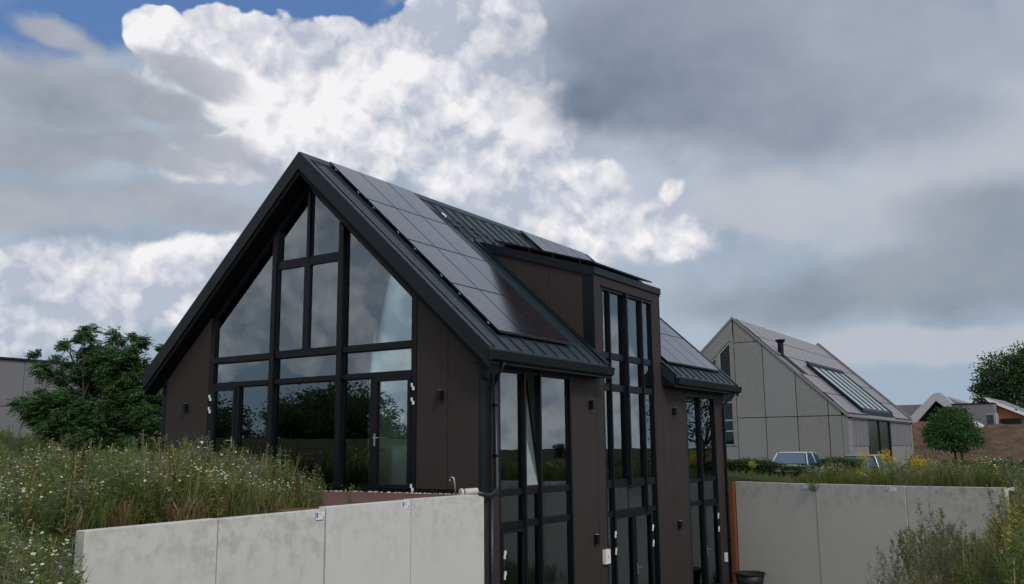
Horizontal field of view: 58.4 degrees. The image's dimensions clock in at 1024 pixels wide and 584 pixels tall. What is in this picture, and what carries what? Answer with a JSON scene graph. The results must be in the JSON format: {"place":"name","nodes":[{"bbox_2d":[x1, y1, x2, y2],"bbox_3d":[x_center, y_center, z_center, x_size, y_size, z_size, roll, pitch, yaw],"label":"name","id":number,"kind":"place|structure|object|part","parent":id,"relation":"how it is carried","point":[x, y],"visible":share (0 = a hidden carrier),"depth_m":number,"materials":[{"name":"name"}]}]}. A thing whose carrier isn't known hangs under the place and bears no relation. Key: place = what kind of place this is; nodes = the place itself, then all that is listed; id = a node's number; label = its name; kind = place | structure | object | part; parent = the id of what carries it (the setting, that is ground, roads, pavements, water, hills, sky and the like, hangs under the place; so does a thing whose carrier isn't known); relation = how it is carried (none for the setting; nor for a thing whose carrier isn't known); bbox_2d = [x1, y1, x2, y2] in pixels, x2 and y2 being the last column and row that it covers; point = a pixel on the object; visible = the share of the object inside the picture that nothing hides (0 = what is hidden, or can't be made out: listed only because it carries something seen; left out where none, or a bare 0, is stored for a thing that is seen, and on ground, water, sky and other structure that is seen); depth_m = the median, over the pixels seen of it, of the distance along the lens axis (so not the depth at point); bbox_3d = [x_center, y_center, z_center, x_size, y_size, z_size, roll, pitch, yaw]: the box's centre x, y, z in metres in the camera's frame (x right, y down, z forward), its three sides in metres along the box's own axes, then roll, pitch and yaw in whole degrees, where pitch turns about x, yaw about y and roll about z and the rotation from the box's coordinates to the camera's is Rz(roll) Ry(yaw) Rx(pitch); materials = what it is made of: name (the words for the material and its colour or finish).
{"place":"outdoors","nodes":[
{"label":"outdoors","id":0,"kind":"place"},
{"bbox_2d":[260,491,458,513],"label":"terrace paving","id":1,"kind":"structure","parent":0,"point":[333,498],"depth_m":17.19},
{"bbox_2d":[317,490,457,494],"bbox_3d":[-4.785,4.422,20.485,9.220,0.025,0.346,-7,-12,33],"label":"pebble strip","id":2,"kind":"object","parent":1,"relation":"on","point":[394,492],"visible":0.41,"depth_m":18.78,"materials":[{"name":"beige gravel"}]},
{"bbox_2d":[449,476,455,494],"bbox_3d":[-1.156,3.790,17.887,0.180,0.377,0.038,-7,-11,32],"label":"standpipe","id":3,"kind":"object","parent":1,"relation":"on","point":[454,483],"visible":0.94,"depth_m":17.86,"materials":[{"name":"silver metal"}]},
{"bbox_2d":[391,445,406,483],"bbox_3d":[-2.070,3.900,20.351,1.200,1.000,0.520,-7,-11,32],"label":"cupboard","id":4,"kind":"object","parent":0,"point":[398,463],"visible":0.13,"depth_m":20.36,"materials":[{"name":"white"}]},
{"bbox_3d":[-2.447,3.898,20.320,0.580,0.960,0.018,-7,-11,32],"label":"cupboard door","id":5,"kind":"part","parent":4,"relation":"part of","materials":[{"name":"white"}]},
{"bbox_2d":[394,335,407,341],"bbox_3d":[-2.755,1.214,20.773,0.670,0.410,0.440,-7,-11,32],"label":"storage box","id":6,"kind":"object","parent":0,"point":[400,338],"visible":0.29,"depth_m":20.59,"materials":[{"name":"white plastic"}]},
{"bbox_2d":[0,421,1023,583],"bbox_3d":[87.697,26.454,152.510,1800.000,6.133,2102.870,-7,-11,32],"label":"ground","id":7,"kind":"structure","parent":0,"point":[1003,441],"depth_m":60.74,"materials":[{"name":"green plant"}]},
{"bbox_2d":[0,473,86,583],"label":"embankment weeds","id":8,"kind":"object","parent":7,"relation":"on","point":[34,514],"visible":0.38,"depth_m":10.91,"materials":[{"name":"green plant"}]},
{"bbox_2d":[0,426,154,466],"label":"meadow","id":9,"kind":"structure","parent":7,"relation":"on","point":[7,436],"depth_m":35.50,"materials":[{"name":"green plant"}]},
{"bbox_2d":[0,323,162,455],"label":"locust tree","id":10,"kind":"object","parent":7,"relation":"on","point":[129,408],"visible":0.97,"depth_m":35.58,"materials":[{"name":"green plant"}]},
{"bbox_2d":[0,357,162,436],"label":"hall","id":11,"kind":"structure","parent":7,"relation":"on","point":[15,380],"depth_m":50.54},
{"bbox_2d":[152,431,169,458],"bbox_3d":[-7.127,3.498,18.537,0.376,1.353,0.535,-2,-10,10],"label":"thistle","id":12,"kind":"object","parent":7,"relation":"on","point":[160,446],"visible":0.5,"depth_m":18.55,"materials":[{"name":"green plant"}]},
{"bbox_2d":[0,429,326,583],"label":"wildflower meadow","id":13,"kind":"structure","parent":7,"relation":"on","point":[87,461],"depth_m":12.61,"materials":[{"name":"green plant"}]},
{"bbox_2d":[36,483,318,534],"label":"dry undergrowth","id":14,"kind":"object","parent":7,"relation":"on","point":[200,511],"visible":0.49,"depth_m":12.56,"materials":[{"name":"green plant"}]},
{"bbox_2d":[73,494,483,583],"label":"retaining wall","id":15,"kind":"structure","parent":7,"relation":"on","point":[433,540],"depth_m":13.81,"materials":[{"name":"concrete"}]},
{"bbox_2d":[316,511,324,519],"bbox_3d":[-2.944,3.437,14.083,0.004,0.120,0.180,-7,-11,32],"label":"label sticker","id":16,"kind":"object","parent":15,"relation":"attached to","point":[320,515],"visible":1,"depth_m":14.08,"materials":[{"name":"white paper"}]},
{"bbox_2d":[403,501,409,508],"bbox_3d":[-1.825,3.669,15.798,0.004,0.120,0.180,-7,-11,32],"label":"label sticker","id":17,"kind":"object","parent":15,"relation":"attached to","point":[405,504],"visible":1,"depth_m":15.79,"materials":[{"name":"white paper"}]},
{"bbox_2d":[459,488,478,494],"bbox_3d":[-0.826,3.825,17.529,0.378,0.144,0.145,5,-11,-31],"label":"drain pipe","id":18,"kind":"object","parent":15,"relation":"on","point":[469,491],"visible":0.88,"depth_m":17.48,"materials":[{"name":"grey plastic"}]},
{"bbox_2d":[280,484,359,504],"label":"terrace daisies","id":19,"kind":"object","parent":7,"relation":"on","point":[349,500],"visible":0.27,"depth_m":15.35,"materials":[{"name":"green plant"}]},
{"bbox_2d":[141,152,741,583],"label":"house","id":20,"kind":"structure","parent":7,"relation":"on","point":[327,282],"depth_m":21.65,"materials":[{"name":"black wood"}]},
{"bbox_2d":[182,403,188,411],"bbox_3d":[-8.225,2.917,23.065,0.100,0.228,0.110,-7,-11,32],"label":"wall lamp","id":21,"kind":"object","parent":20,"relation":"attached to","point":[184,407],"visible":1,"depth_m":23.03,"materials":[{"name":"black plastic"}]},
{"bbox_2d":[208,387,235,461],"bbox_3d":[-7.085,3.524,22.296,0.945,2.395,0.171,-7,-11,32],"label":"door leaf","id":22,"kind":"structure","parent":20,"relation":"in","point":[222,411],"depth_m":22.42,"materials":[{"name":"black metal"}]},
{"bbox_2d":[385,448,391,483],"bbox_3d":[-4.229,4.172,21.681,3.200,0.910,0.690,-7,-11,32],"label":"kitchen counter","id":23,"kind":"object","parent":20,"relation":"on","point":[388,452],"visible":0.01,"depth_m":20.99,"materials":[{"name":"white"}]},
{"bbox_2d":[372,375,414,491],"bbox_3d":[-2.504,2.985,19.380,1.130,2.395,0.171,-7,-11,32],"label":"door leaf","id":24,"kind":"structure","parent":20,"relation":"in","point":[381,384],"depth_m":19.56,"materials":[{"name":"black metal"}]},
{"bbox_2d":[437,390,443,400],"bbox_3d":[-1.476,2.123,18.768,0.100,0.228,0.110,-7,-11,32],"label":"wall lamp","id":25,"kind":"object","parent":20,"relation":"attached to","point":[440,395],"visible":1,"depth_m":18.73,"materials":[{"name":"black plastic"}]},
{"bbox_2d":[501,527,525,583],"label":"door leaf","id":26,"kind":"structure","parent":20,"relation":"in","point":[522,529],"depth_m":18.83,"materials":[{"name":"black plastic"}]},
{"bbox_2d":[498,368,574,583],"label":"window frame","id":27,"kind":"structure","parent":20,"relation":"in","point":[568,378],"depth_m":20.74,"materials":[{"name":"black metal"}]},
{"bbox_2d":[589,400,594,409],"bbox_3d":[1.914,2.704,21.991,0.110,0.228,0.100,-7,-11,32],"label":"wall lamp","id":28,"kind":"object","parent":20,"relation":"attached to","point":[591,404],"visible":1,"depth_m":21.96,"materials":[{"name":"black plastic"}]},
{"bbox_2d":[594,534,599,543],"bbox_3d":[1.996,5.813,21.546,0.110,0.228,0.100,-7,-11,32],"label":"wall lamp","id":29,"kind":"object","parent":20,"relation":"attached to","point":[596,538],"visible":1,"depth_m":21.51,"materials":[{"name":"black plastic"}]},
{"bbox_2d":[603,549,610,563],"bbox_3d":[2.264,6.321,21.890,0.092,0.330,0.240,-7,-11,32],"label":"alarm box","id":30,"kind":"object","parent":20,"relation":"attached to","point":[606,556],"visible":1,"depth_m":21.82,"materials":[{"name":"white plastic"}]},
{"bbox_2d":[613,514,635,583],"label":"door leaf","id":31,"kind":"structure","parent":20,"relation":"in","point":[627,515],"depth_m":22.96,"materials":[{"name":"black plastic"}]},
{"bbox_2d":[601,286,660,583],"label":"window frame","id":32,"kind":"structure","parent":20,"relation":"in","point":[653,419],"depth_m":24.72,"materials":[{"name":"black metal"}]},
{"bbox_2d":[633,511,654,583],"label":"door leaf","id":33,"kind":"structure","parent":20,"relation":"in","point":[647,512],"depth_m":24.07,"materials":[{"name":"black plastic"}]},
{"bbox_2d":[672,407,676,415],"bbox_3d":[4.642,3.409,26.146,0.110,0.228,0.100,-7,-11,32],"label":"wall lamp","id":34,"kind":"object","parent":20,"relation":"attached to","point":[674,411],"visible":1,"depth_m":26.11,"materials":[{"name":"black plastic"}]},
{"bbox_2d":[678,521,682,528],"bbox_3d":[4.713,6.525,25.682,0.110,0.228,0.100,-7,-11,32],"label":"wall lamp","id":35,"kind":"object","parent":20,"relation":"attached to","point":[680,524],"visible":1,"depth_m":25.65,"materials":[{"name":"black plastic"}]},
{"bbox_2d":[685,393,722,583],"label":"window frame","id":36,"kind":"structure","parent":20,"relation":"in","point":[691,395],"depth_m":28.46,"materials":[{"name":"black metal"}]},
{"bbox_2d":[705,503,721,583],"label":"door leaf","id":37,"kind":"structure","parent":20,"relation":"in","point":[711,504],"depth_m":28.08,"materials":[{"name":"black plastic"}]},
{"bbox_2d":[724,552,727,561],"bbox_3d":[6.658,8.235,28.459,0.069,0.270,0.140,-7,-11,32],"label":"wall socket","id":38,"kind":"object","parent":20,"relation":"attached to","point":[726,556],"depth_m":28.42,"materials":[{"name":"white plastic"}]},
{"bbox_2d":[728,482,738,583],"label":"steel edging","id":39,"kind":"object","parent":7,"relation":"on","point":[733,528],"visible":0.89,"depth_m":29.00,"materials":[{"name":"brown metal"}]},
{"bbox_2d":[733,570,765,583],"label":"plastic tub","id":40,"kind":"object","parent":7,"relation":"on","point":[748,577],"visible":1,"depth_m":27.20,"materials":[{"name":"black plastic"}]},
{"bbox_2d":[748,459,756,475],"bbox_3d":[8.018,5.873,30.576,0.300,0.587,0.429,-7,-11,32],"label":"ragwort clump","id":41,"kind":"object","parent":7,"relation":"on","point":[752,466],"visible":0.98,"depth_m":30.57,"materials":[{"name":"yellow plant"}]},
{"bbox_2d":[727,455,863,479],"bbox_3d":[10.405,7.084,35.613,6.356,1.463,0.856,-7,-11,32],"label":"hedge","id":42,"kind":"object","parent":7,"relation":"on","point":[763,467],"visible":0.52,"depth_m":35.44,"materials":[{"name":"green plant"}]},
{"bbox_2d":[772,451,823,471],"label":"parked car","id":43,"kind":"object","parent":7,"relation":"on","point":[801,458],"visible":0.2,"depth_m":40.95,"materials":[{"name":"silver metal"}]},
{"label":"rear window","id":44,"kind":"part","parent":43,"relation":"part of","materials":[{"name":"blue glass"}]},
{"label":"side windows","id":45,"kind":"part","parent":43,"relation":"part of","materials":[{"name":"black plastic"}]},
{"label":"side window","id":46,"kind":"part","parent":43,"relation":"part of","materials":[{"name":"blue glass"}]},
{"bbox_2d":[700,317,913,467],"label":"house","id":47,"kind":"structure","parent":7,"relation":"on","point":[798,395],"depth_m":50.88,"materials":[{"name":"grey concrete"}]},
{"bbox_2d":[719,341,734,445],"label":"window frame","id":48,"kind":"structure","parent":47,"relation":"in","point":[724,355],"depth_m":51.55,"materials":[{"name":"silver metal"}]},
{"bbox_2d":[868,420,892,460],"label":"window frame","id":49,"kind":"structure","parent":47,"relation":"in","point":[885,432],"depth_m":54.80,"materials":[{"name":"black metal"}]},
{"bbox_2d":[852,451,871,466],"bbox_3d":[13.254,6.750,34.540,0.510,1.496,0.919,0,-10,-1],"label":"ragwort clump","id":50,"kind":"object","parent":7,"relation":"on","point":[865,461],"visible":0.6,"depth_m":34.49,"materials":[{"name":"yellow plant"}]},
{"bbox_2d":[841,454,895,475],"bbox_3d":[15.885,7.989,40.782,2.000,1.500,4.525,-6,-11,31],"label":"parked car","id":51,"kind":"object","parent":7,"relation":"on","point":[875,461],"visible":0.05,"depth_m":39.12,"materials":[{"name":"white metal"}]},
{"bbox_3d":[14.844,7.276,39.214,1.440,0.435,0.129,-6,-11,31],"label":"rear window","id":52,"kind":"part","parent":51,"relation":"part of","materials":[{"name":"blue glass"}]},
{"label":"side windows","id":53,"kind":"part","parent":51,"relation":"part of","materials":[{"name":"black plastic"}]},
{"bbox_3d":[15.932,7.335,39.591,0.174,0.427,1.570,-6,-11,31],"label":"side window","id":54,"kind":"part","parent":51,"relation":"part of","materials":[{"name":"blue glass"}]},
{"bbox_2d":[735,481,1017,583],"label":"retaining wall","id":55,"kind":"structure","parent":7,"relation":"on","point":[792,533],"depth_m":26.26,"materials":[{"name":"concrete"}]},
{"bbox_2d":[805,478,820,490],"bbox_3d":[8.909,5.680,27.039,0.415,0.393,0.455,-7,-11,32],"label":"joint weed","id":56,"kind":"object","parent":55,"relation":"attached to","point":[812,489],"visible":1,"depth_m":27.00,"materials":[{"name":"green plant"}]},
{"bbox_2d":[888,487,896,491],"bbox_3d":[10.415,5.407,25.103,0.004,0.110,0.260,7,-12,-37],"label":"label sticker","id":57,"kind":"object","parent":55,"relation":"attached to","point":[892,489],"visible":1,"depth_m":25.09,"materials":[{"name":"grey paper"}]},
{"bbox_2d":[729,448,1023,488],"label":"bank meadow","id":58,"kind":"structure","parent":7,"relation":"on","point":[946,475],"depth_m":25.93,"materials":[{"name":"green plant"}]},
{"bbox_2d":[876,449,896,473],"bbox_3d":[13.421,6.323,32.838,0.792,1.487,0.812,-7,-11,32],"label":"ragwort clump","id":59,"kind":"object","parent":7,"relation":"on","point":[884,455],"visible":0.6,"depth_m":32.85,"materials":[{"name":"yellow plant"}]},
{"bbox_2d":[909,455,923,470],"bbox_3d":[14.021,6.242,31.633,0.516,1.248,0.673,0,-10,-2],"label":"ragwort clump","id":60,"kind":"object","parent":7,"relation":"on","point":[916,462],"visible":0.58,"depth_m":31.66,"materials":[{"name":"yellow plant"}]},
{"bbox_2d":[866,502,986,583],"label":"mugwort thicket","id":61,"kind":"object","parent":7,"relation":"on","point":[933,556],"visible":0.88,"depth_m":8.51,"materials":[{"name":"green plant"}]},
{"bbox_2d":[896,392,966,422],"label":"house","id":62,"kind":"structure","parent":7,"relation":"on","point":[916,413],"depth_m":77.84,"materials":[{"name":"grey"}]},
{"bbox_2d":[919,403,988,466],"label":"round tree","id":63,"kind":"object","parent":7,"relation":"on","point":[959,434],"visible":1,"depth_m":41.62,"materials":[{"name":"green plant"}]},
{"bbox_2d":[951,402,1000,427],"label":"house","id":64,"kind":"structure","parent":7,"relation":"on","point":[986,413],"depth_m":73.88,"materials":[{"name":"grey"}]},
{"bbox_2d":[985,413,998,423],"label":"window","id":65,"kind":"structure","parent":64,"relation":"in","point":[990,419],"depth_m":73.55,"materials":[{"name":"grey glass"}]},
{"bbox_2d":[939,451,1023,583],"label":"slope weeds","id":66,"kind":"object","parent":7,"relation":"on","point":[1004,553],"visible":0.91,"depth_m":8.14,"materials":[{"name":"green plant"}]},
{"bbox_2d":[941,458,1023,477],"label":"hedge","id":67,"kind":"object","parent":7,"relation":"on","point":[997,463],"visible":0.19,"depth_m":37.47,"materials":[{"name":"green plant"}]},
{"bbox_2d":[967,341,1023,415],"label":"poplar tree","id":68,"kind":"object","parent":7,"relation":"on","point":[995,380],"visible":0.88,"depth_m":96.41,"materials":[{"name":"green plant"}]},
{"bbox_2d":[985,485,1019,536],"bbox_3d":[7.580,3.689,14.031,0.567,1.451,0.793,-2,-10,10],"label":"mugwort stalk","id":69,"kind":"object","parent":7,"relation":"on","point":[989,493],"visible":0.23,"depth_m":14.34,"materials":[{"name":"green plant"}]},
{"bbox_2d":[984,397,1023,423],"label":"house","id":70,"kind":"structure","parent":7,"relation":"on","point":[1006,416],"depth_m":74.90,"materials":[{"name":"white plastic"}]},
{"bbox_2d":[1010,354,1023,419],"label":"willow tree","id":71,"kind":"object","parent":7,"relation":"on","point":[1021,393],"visible":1,"depth_m":46.27,"materials":[{"name":"green plant"}]},
{"bbox_2d":[0,0,1023,404],"label":"sky","id":72,"kind":"structure","parent":0,"point":[846,177],"materials":[{"name":"grey"}]}
]}

